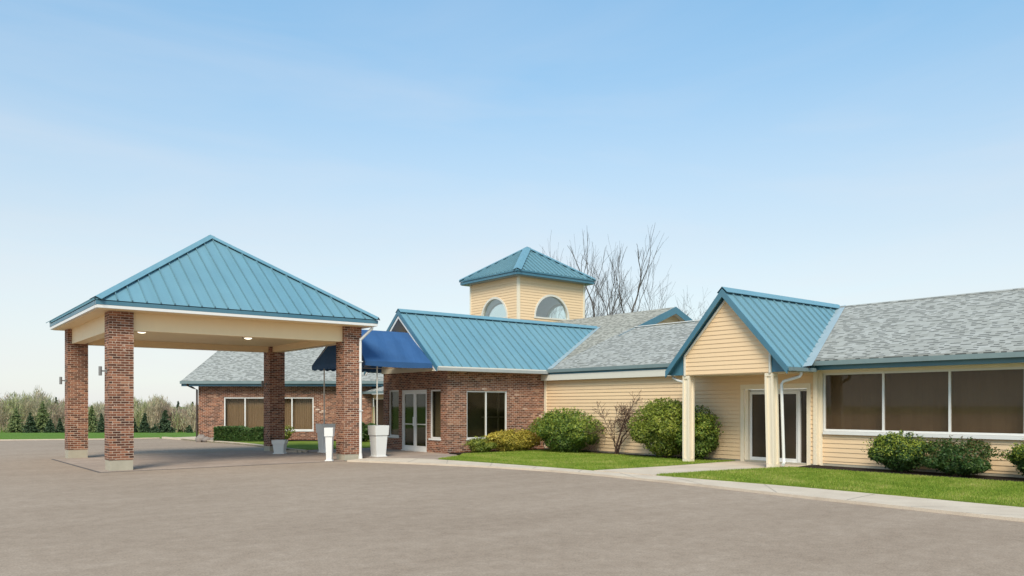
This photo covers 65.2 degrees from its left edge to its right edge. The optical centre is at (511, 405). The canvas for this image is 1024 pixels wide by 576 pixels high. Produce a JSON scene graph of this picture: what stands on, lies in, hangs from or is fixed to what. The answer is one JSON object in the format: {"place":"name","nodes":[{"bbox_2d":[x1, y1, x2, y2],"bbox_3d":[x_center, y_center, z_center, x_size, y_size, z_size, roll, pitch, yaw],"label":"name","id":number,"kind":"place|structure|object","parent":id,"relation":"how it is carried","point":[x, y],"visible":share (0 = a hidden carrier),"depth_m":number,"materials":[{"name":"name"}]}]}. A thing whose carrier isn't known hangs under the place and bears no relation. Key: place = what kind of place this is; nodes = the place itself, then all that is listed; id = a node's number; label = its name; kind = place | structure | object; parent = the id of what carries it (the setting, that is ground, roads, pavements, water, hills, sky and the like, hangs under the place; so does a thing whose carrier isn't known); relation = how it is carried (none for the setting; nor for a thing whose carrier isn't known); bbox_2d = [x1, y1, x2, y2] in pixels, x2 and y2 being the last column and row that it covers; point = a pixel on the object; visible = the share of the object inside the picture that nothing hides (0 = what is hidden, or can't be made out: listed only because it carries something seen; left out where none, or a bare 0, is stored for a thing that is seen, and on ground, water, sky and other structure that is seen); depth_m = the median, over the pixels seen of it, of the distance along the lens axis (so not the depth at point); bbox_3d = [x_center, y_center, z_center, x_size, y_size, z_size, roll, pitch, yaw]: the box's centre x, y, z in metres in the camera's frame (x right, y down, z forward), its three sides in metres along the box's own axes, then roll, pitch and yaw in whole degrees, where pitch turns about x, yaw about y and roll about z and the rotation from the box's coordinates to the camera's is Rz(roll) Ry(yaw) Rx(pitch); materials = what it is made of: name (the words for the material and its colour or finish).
{"place":"outdoors","nodes":[
{"label":"outdoors","id":0,"kind":"place"},
{"bbox_2d":[0,407,373,438],"bbox_3d":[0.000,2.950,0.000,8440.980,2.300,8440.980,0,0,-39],"label":"ground","id":1,"kind":"structure","parent":0,"point":[3,435],"depth_m":64.53,"materials":[{"name":"green plant"}]},
{"bbox_2d":[4,408,24,432],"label":"conifer","id":2,"kind":"object","parent":1,"relation":"on","point":[15,426],"visible":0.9,"depth_m":113.61,"materials":[{"name":"green plant"}]},
{"bbox_2d":[22,412,40,432],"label":"conifer","id":3,"kind":"object","parent":1,"relation":"on","point":[30,426],"visible":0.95,"depth_m":109.79,"materials":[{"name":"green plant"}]},
{"bbox_2d":[34,401,50,432],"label":"conifer","id":4,"kind":"object","parent":1,"relation":"on","point":[41,420],"visible":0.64,"depth_m":117.64,"materials":[{"name":"green plant"}]},
{"bbox_2d":[41,419,58,432],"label":"conifer","id":5,"kind":"object","parent":1,"relation":"on","point":[49,427],"visible":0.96,"depth_m":110.76,"materials":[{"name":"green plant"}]},
{"bbox_2d":[55,418,64,432],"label":"conifer","id":6,"kind":"object","parent":1,"relation":"on","point":[60,428],"visible":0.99,"depth_m":111.87,"materials":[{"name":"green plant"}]},
{"bbox_2d":[88,405,98,432],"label":"conifer","id":7,"kind":"object","parent":1,"relation":"on","point":[92,421],"visible":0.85,"depth_m":115.76,"materials":[{"name":"green plant"}]},
{"bbox_2d":[0,386,195,431],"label":"woodland","id":8,"kind":"object","parent":1,"relation":"on","point":[180,419],"visible":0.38,"depth_m":124.36,"materials":[{"name":"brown plant"}]},
{"bbox_2d":[95,413,104,432],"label":"conifer","id":9,"kind":"object","parent":1,"relation":"on","point":[101,427],"visible":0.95,"depth_m":112.79,"materials":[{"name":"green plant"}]},
{"bbox_2d":[134,418,139,432],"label":"conifer","id":10,"kind":"object","parent":1,"relation":"on","point":[135,428],"visible":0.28,"depth_m":114.00,"materials":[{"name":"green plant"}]},
{"bbox_2d":[138,413,150,432],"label":"conifer","id":11,"kind":"object","parent":1,"relation":"on","point":[144,426],"visible":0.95,"depth_m":113.79,"materials":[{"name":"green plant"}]},
{"bbox_2d":[149,424,161,432],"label":"conifer","id":12,"kind":"object","parent":1,"relation":"on","point":[154,429],"visible":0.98,"depth_m":109.78,"materials":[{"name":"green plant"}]},
{"bbox_2d":[156,410,176,432],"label":"conifer","id":13,"kind":"object","parent":1,"relation":"on","point":[165,427],"visible":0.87,"depth_m":111.74,"materials":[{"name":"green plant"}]},
{"bbox_2d":[172,401,184,430],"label":"conifer","id":14,"kind":"object","parent":1,"relation":"on","point":[178,403],"visible":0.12,"depth_m":131.89,"materials":[{"name":"green plant"}]},
{"bbox_2d":[185,425,193,432],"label":"conifer","id":15,"kind":"object","parent":1,"relation":"on","point":[189,428],"visible":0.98,"depth_m":109.79,"materials":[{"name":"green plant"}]},
{"bbox_2d":[180,347,382,439],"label":"brick wing","id":16,"kind":"structure","parent":1,"relation":"on","point":[230,391],"depth_m":40.01,"materials":[{"name":"brown brick"}]},
{"bbox_2d":[224,397,263,427],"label":"window","id":17,"kind":"structure","parent":16,"relation":"in","point":[246,411],"depth_m":40.28,"materials":[{"name":"brown glass"}]},
{"bbox_2d":[285,397,313,430],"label":"window","id":18,"kind":"structure","parent":16,"relation":"in","point":[299,411],"depth_m":40.28,"materials":[{"name":"brown glass"}]},
{"bbox_2d":[542,230,564,318],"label":"bare tree","id":19,"kind":"object","parent":1,"relation":"on","point":[560,259],"visible":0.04,"depth_m":60.09,"materials":[{"name":"brown plant"}]},
{"bbox_2d":[449,449,720,459],"bbox_3d":[2.277,1.737,26.817,4.590,0.100,8.720,0,0,-39],"label":"planting bed","id":20,"kind":"object","parent":1,"relation":"on","point":[458,453],"visible":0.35,"depth_m":28.33,"materials":[{"name":"brown soil"}]},
{"bbox_2d":[462,436,497,452],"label":"shrub","id":21,"kind":"object","parent":20,"relation":"on","point":[478,445],"visible":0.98,"depth_m":28.76,"materials":[{"name":"green plant"}]},
{"bbox_2d":[483,428,543,451],"bbox_3d":[0.094,1.283,29.869,3.196,0.926,1.093,0,0,-39],"label":"shrub","id":22,"kind":"object","parent":20,"relation":"on","point":[511,440],"visible":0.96,"depth_m":29.56,"materials":[{"name":"yellow plant"}]},
{"bbox_2d":[526,406,604,452],"bbox_3d":[2.009,0.884,29.257,2.381,1.727,3.522,0,0,-39],"label":"rounded shrub","id":23,"kind":"object","parent":20,"relation":"on","point":[564,431],"visible":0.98,"depth_m":28.70,"materials":[{"name":"green plant"}]},
{"bbox_2d":[582,392,643,453],"bbox_3d":[3.727,0.617,27.758,2.402,2.461,1.857,0,0,-39],"label":"bare shrub","id":24,"kind":"object","parent":20,"relation":"on","point":[627,413],"visible":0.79,"depth_m":27.79,"materials":[{"name":"brown plant"}]},
{"bbox_2d":[627,397,697,457],"bbox_3d":[4.916,0.717,25.887,2.138,2.043,2.789,0,0,-39],"label":"rounded shrub","id":25,"kind":"object","parent":20,"relation":"on","point":[656,423],"visible":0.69,"depth_m":25.46,"materials":[{"name":"green plant"}]},
{"bbox_2d":[674,403,723,459],"bbox_3d":[5.741,0.826,25.122,1.627,1.822,1.810,0,0,-39],"label":"rounded shrub","id":26,"kind":"object","parent":20,"relation":"on","point":[706,433],"visible":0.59,"depth_m":24.73,"materials":[{"name":"green plant"}]},
{"bbox_2d":[551,230,632,317],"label":"bare tree","id":27,"kind":"object","parent":1,"relation":"on","point":[589,275],"visible":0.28,"depth_m":58.61,"materials":[{"name":"brown plant"}]},
{"bbox_2d":[561,238,637,318],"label":"bare tree","id":28,"kind":"object","parent":1,"relation":"on","point":[603,305],"visible":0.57,"depth_m":54.84,"materials":[{"name":"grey plant"}]},
{"bbox_2d":[565,226,663,388],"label":"bare tree","id":29,"kind":"object","parent":1,"relation":"on","point":[638,287],"visible":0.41,"depth_m":55.77,"materials":[{"name":"brown plant"}]},
{"bbox_2d":[604,257,690,314],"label":"bare tree","id":30,"kind":"object","parent":1,"relation":"on","point":[653,272],"visible":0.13,"depth_m":57.59,"materials":[{"name":"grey plant"}]},
{"bbox_2d":[362,247,1023,477],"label":"motel building","id":31,"kind":"structure","parent":1,"relation":"on","point":[942,367],"depth_m":24.42,"materials":[{"name":"brown brick"}]},
{"bbox_2d":[374,398,382,424],"bbox_3d":[-6.227,0.445,39.255,0.075,1.650,2.150,0,0,-39],"label":"window","id":32,"kind":"structure","parent":31,"relation":"in","point":[380,400],"depth_m":39.68,"materials":[{"name":"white glass"}]},
{"bbox_2d":[387,390,398,437],"bbox_3d":[-4.588,0.295,31.750,0.332,1.950,0.860,0,0,-39],"label":"window","id":33,"kind":"structure","parent":31,"relation":"in","point":[396,392],"depth_m":32.01,"materials":[{"name":"black glass"}]},
{"bbox_2d":[403,392,417,449],"bbox_3d":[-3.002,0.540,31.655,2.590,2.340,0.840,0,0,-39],"label":"door","id":34,"kind":"structure","parent":31,"relation":"in","point":[410,423],"depth_m":31.34,"materials":[{"name":"glass"}]},
{"bbox_2d":[428,390,440,440],"bbox_3d":[-2.716,0.295,29.451,0.332,1.950,0.810,0,0,-39],"label":"window","id":35,"kind":"structure","parent":31,"relation":"in","point":[437,392],"depth_m":29.68,"materials":[{"name":"brown glass"}]},
{"bbox_2d":[466,391,506,439],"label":"window","id":36,"kind":"structure","parent":31,"relation":"in","point":[494,403],"depth_m":31.99,"materials":[{"name":"black glass"}]},
{"bbox_2d":[481,297,507,317],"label":"arched window","id":37,"kind":"structure","parent":31,"relation":"in","point":[490,300],"depth_m":42.77,"materials":[{"name":"white paint"}]},
{"bbox_2d":[488,302,501,316],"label":"arched window","id":38,"kind":"structure","parent":31,"relation":"in","point":[494,306],"depth_m":45.10,"materials":[{"name":"grey glass"}]},
{"bbox_2d":[534,294,569,320],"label":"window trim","id":39,"kind":"structure","parent":31,"relation":"in","point":[559,299],"depth_m":42.62,"materials":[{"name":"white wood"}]},
{"bbox_2d":[546,304,562,317],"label":"arched window","id":40,"kind":"structure","parent":31,"relation":"in","point":[552,308],"depth_m":45.89,"materials":[{"name":"grey glass"}]},
{"bbox_2d":[750,392,765,460],"bbox_3d":[7.557,0.610,24.203,0.050,2.080,0.800,0,0,-39],"label":"door","id":41,"kind":"structure","parent":31,"relation":"in","point":[757,426],"depth_m":24.32,"materials":[{"name":"glass"}]},
{"bbox_2d":[778,391,797,461],"bbox_3d":[8.098,0.610,23.625,0.050,2.080,0.820,0,0,-39],"label":"door","id":42,"kind":"structure","parent":31,"relation":"in","point":[790,398],"depth_m":23.51,"materials":[{"name":"glass"}]},
{"bbox_2d":[823,367,1023,435],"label":"window","id":43,"kind":"structure","parent":31,"relation":"in","point":[971,401],"depth_m":20.71,"materials":[{"name":"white glass"}]},
{"bbox_2d":[677,288,710,319],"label":"bare tree","id":44,"kind":"object","parent":1,"relation":"on","point":[690,301],"visible":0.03,"depth_m":65.29,"materials":[{"name":"grey plant"}]},
{"bbox_2d":[55,451,344,471],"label":"concrete pavement","id":45,"kind":"structure","parent":0,"point":[160,462],"depth_m":25.71,"materials":[{"name":"grey concrete"}]},
{"bbox_2d":[51,459,335,472],"bbox_3d":[-9.938,1.772,26.370,8.120,0.016,6.890,0,0,-39],"label":"paving joint","id":46,"kind":"object","parent":45,"relation":"on","point":[168,469],"visible":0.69,"depth_m":23.27,"materials":[{"name":"grey concrete"}]},
{"bbox_2d":[46,235,379,470],"bbox_3d":[-10.068,-1.963,26.695,8.568,7.506,8.176,0,0,-38],"label":"entrance canopy","id":47,"kind":"object","parent":45,"relation":"on","point":[211,292],"visible":0.98,"depth_m":24.96,"materials":[{"name":"teal metal"}]},
{"bbox_2d":[271,440,287,453],"bbox_3d":[-8.535,1.506,29.414,0.480,0.500,0.480,0,0,0],"label":"planter","id":48,"kind":"object","parent":45,"relation":"on","point":[279,446],"visible":1,"depth_m":29.22,"materials":[{"name":"grey plastic"}]},
{"bbox_2d":[324,428,334,460],"bbox_3d":[-5.836,1.226,25.576,0.280,1.060,0.280,0,0,0],"label":"planter","id":49,"kind":"object","parent":45,"relation":"on","point":[329,434],"visible":1,"depth_m":25.48,"materials":[{"name":"grey plastic"}]},
{"bbox_2d":[184,439,369,449],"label":"lawn","id":50,"kind":"structure","parent":0,"point":[308,445],"depth_m":35.41,"materials":[{"name":"green plant"}]},
{"bbox_2d":[201,440,335,441],"bbox_3d":[-11.450,1.745,39.340,7.900,0.100,1.280,0,0,0],"label":"planting bed","id":51,"kind":"object","parent":50,"relation":"on","point":[299,440],"visible":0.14,"depth_m":39.15,"materials":[{"name":"brown soil"}]},
{"bbox_2d":[195,434,205,441],"bbox_3d":[-15.236,1.654,39.305,0.576,0.528,0.490,0,0,-39],"label":"boulder","id":52,"kind":"object","parent":51,"relation":"on","point":[199,438],"visible":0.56,"depth_m":39.13,"materials":[{"name":"beige stone"}]},
{"bbox_2d":[213,425,263,441],"bbox_3d":[-13.145,1.371,38.964,2.473,0.884,1.359,0,0,1],"label":"clipped hedge","id":53,"kind":"object","parent":51,"relation":"on","point":[237,433],"visible":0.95,"depth_m":38.43,"materials":[{"name":"green plant"}]},
{"bbox_2d":[285,425,295,439],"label":"shrub","id":54,"kind":"object","parent":50,"relation":"on","point":[288,433],"visible":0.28,"depth_m":38.49,"materials":[{"name":"green plant"}]},
{"bbox_2d":[362,422,375,441],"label":"shrub","id":55,"kind":"object","parent":50,"relation":"on","point":[365,436],"visible":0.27,"depth_m":37.85,"materials":[{"name":"green plant"}]},
{"bbox_2d":[307,448,456,458],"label":"entrance paving","id":56,"kind":"structure","parent":0,"point":[390,453],"depth_m":28.38,"materials":[{"name":"beige concrete"}]},
{"bbox_2d":[316,424,334,452],"bbox_3d":[-6.912,1.195,29.639,0.530,1.060,0.530,0,0,-39],"label":"planter","id":57,"kind":"object","parent":56,"relation":"on","point":[321,437],"visible":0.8,"depth_m":29.44,"materials":[{"name":"grey concrete"}]},
{"bbox_2d":[312,330,432,425],"bbox_3d":[-5.016,-0.520,29.088,2.954,4.460,4.058,0,0,-39],"label":"fabric awning","id":58,"kind":"object","parent":56,"relation":"on","point":[380,349],"visible":0.62,"depth_m":28.19,"materials":[{"name":"blue fabric"}]},
{"bbox_2d":[368,425,388,456],"bbox_3d":[-4.545,1.195,27.221,0.530,1.060,0.530,0,0,-39],"label":"planter","id":59,"kind":"object","parent":56,"relation":"on","point":[378,434],"visible":1,"depth_m":27.07,"materials":[{"name":"grey plastic"}]},
{"bbox_2d":[0,438,1023,575],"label":"parking lot","id":60,"kind":"structure","parent":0,"point":[336,518],"depth_m":11.74,"materials":[{"name":"grey asphalt"}]},
{"bbox_2d":[0,437,159,440],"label":"lot kerb","id":61,"kind":"structure","parent":60,"relation":"on","point":[64,439],"depth_m":41.44,"materials":[{"name":"concrete"}]},
{"bbox_2d":[162,437,307,452],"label":"kerb","id":62,"kind":"structure","parent":60,"relation":"on","point":[292,450],"depth_m":36.38,"materials":[{"name":"concrete"}]},
{"bbox_2d":[800,465,1023,481],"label":"planting bed","id":63,"kind":"object","parent":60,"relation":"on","point":[981,477],"visible":0.36,"depth_m":19.95,"materials":[{"name":"brown soil"}]},
{"bbox_2d":[862,430,938,471],"bbox_3d":[9.921,1.175,20.393,1.296,1.132,1.939,0,0,-39],"label":"clipped shrub","id":64,"kind":"object","parent":63,"relation":"on","point":[897,452],"visible":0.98,"depth_m":20.12,"materials":[{"name":"green plant"}]},
{"bbox_2d":[918,435,1002,475],"bbox_3d":[10.748,1.220,19.240,1.233,1.042,1.998,0,0,-39],"label":"clipped shrub","id":65,"kind":"object","parent":63,"relation":"on","point":[970,456],"visible":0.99,"depth_m":19.01,"materials":[{"name":"green plant"}]},
{"bbox_2d":[1000,441,1023,475],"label":"clipped shrub","id":66,"kind":"object","parent":63,"relation":"on","point":[1016,457],"visible":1,"depth_m":18.09,"materials":[{"name":"green plant"}]},
{"bbox_2d":[0,0,1023,406],"label":"sky","id":67,"kind":"structure","parent":0,"point":[379,155],"materials":[{"name":"blue"}]},
{"bbox_2d":[439,450,728,470],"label":"lawn","id":68,"kind":"structure","parent":0,"point":[571,462],"depth_m":23.53,"materials":[{"name":"green plant"}]},
{"bbox_2d":[347,458,1023,521],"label":"sidewalk","id":69,"kind":"structure","parent":0,"point":[1000,512],"depth_m":15.87,"materials":[{"name":"concrete"}]},
{"bbox_2d":[594,461,805,475],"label":"porch path","id":70,"kind":"structure","parent":0,"point":[653,471],"depth_m":22.04,"materials":[{"name":"concrete"}]},
{"bbox_2d":[440,449,1023,506],"bbox_3d":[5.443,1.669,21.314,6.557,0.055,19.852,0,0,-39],"label":"grass","id":71,"kind":"structure","parent":0,"point":[856,480],"depth_m":18.91,"materials":[{"name":"green plant"}]}
]}

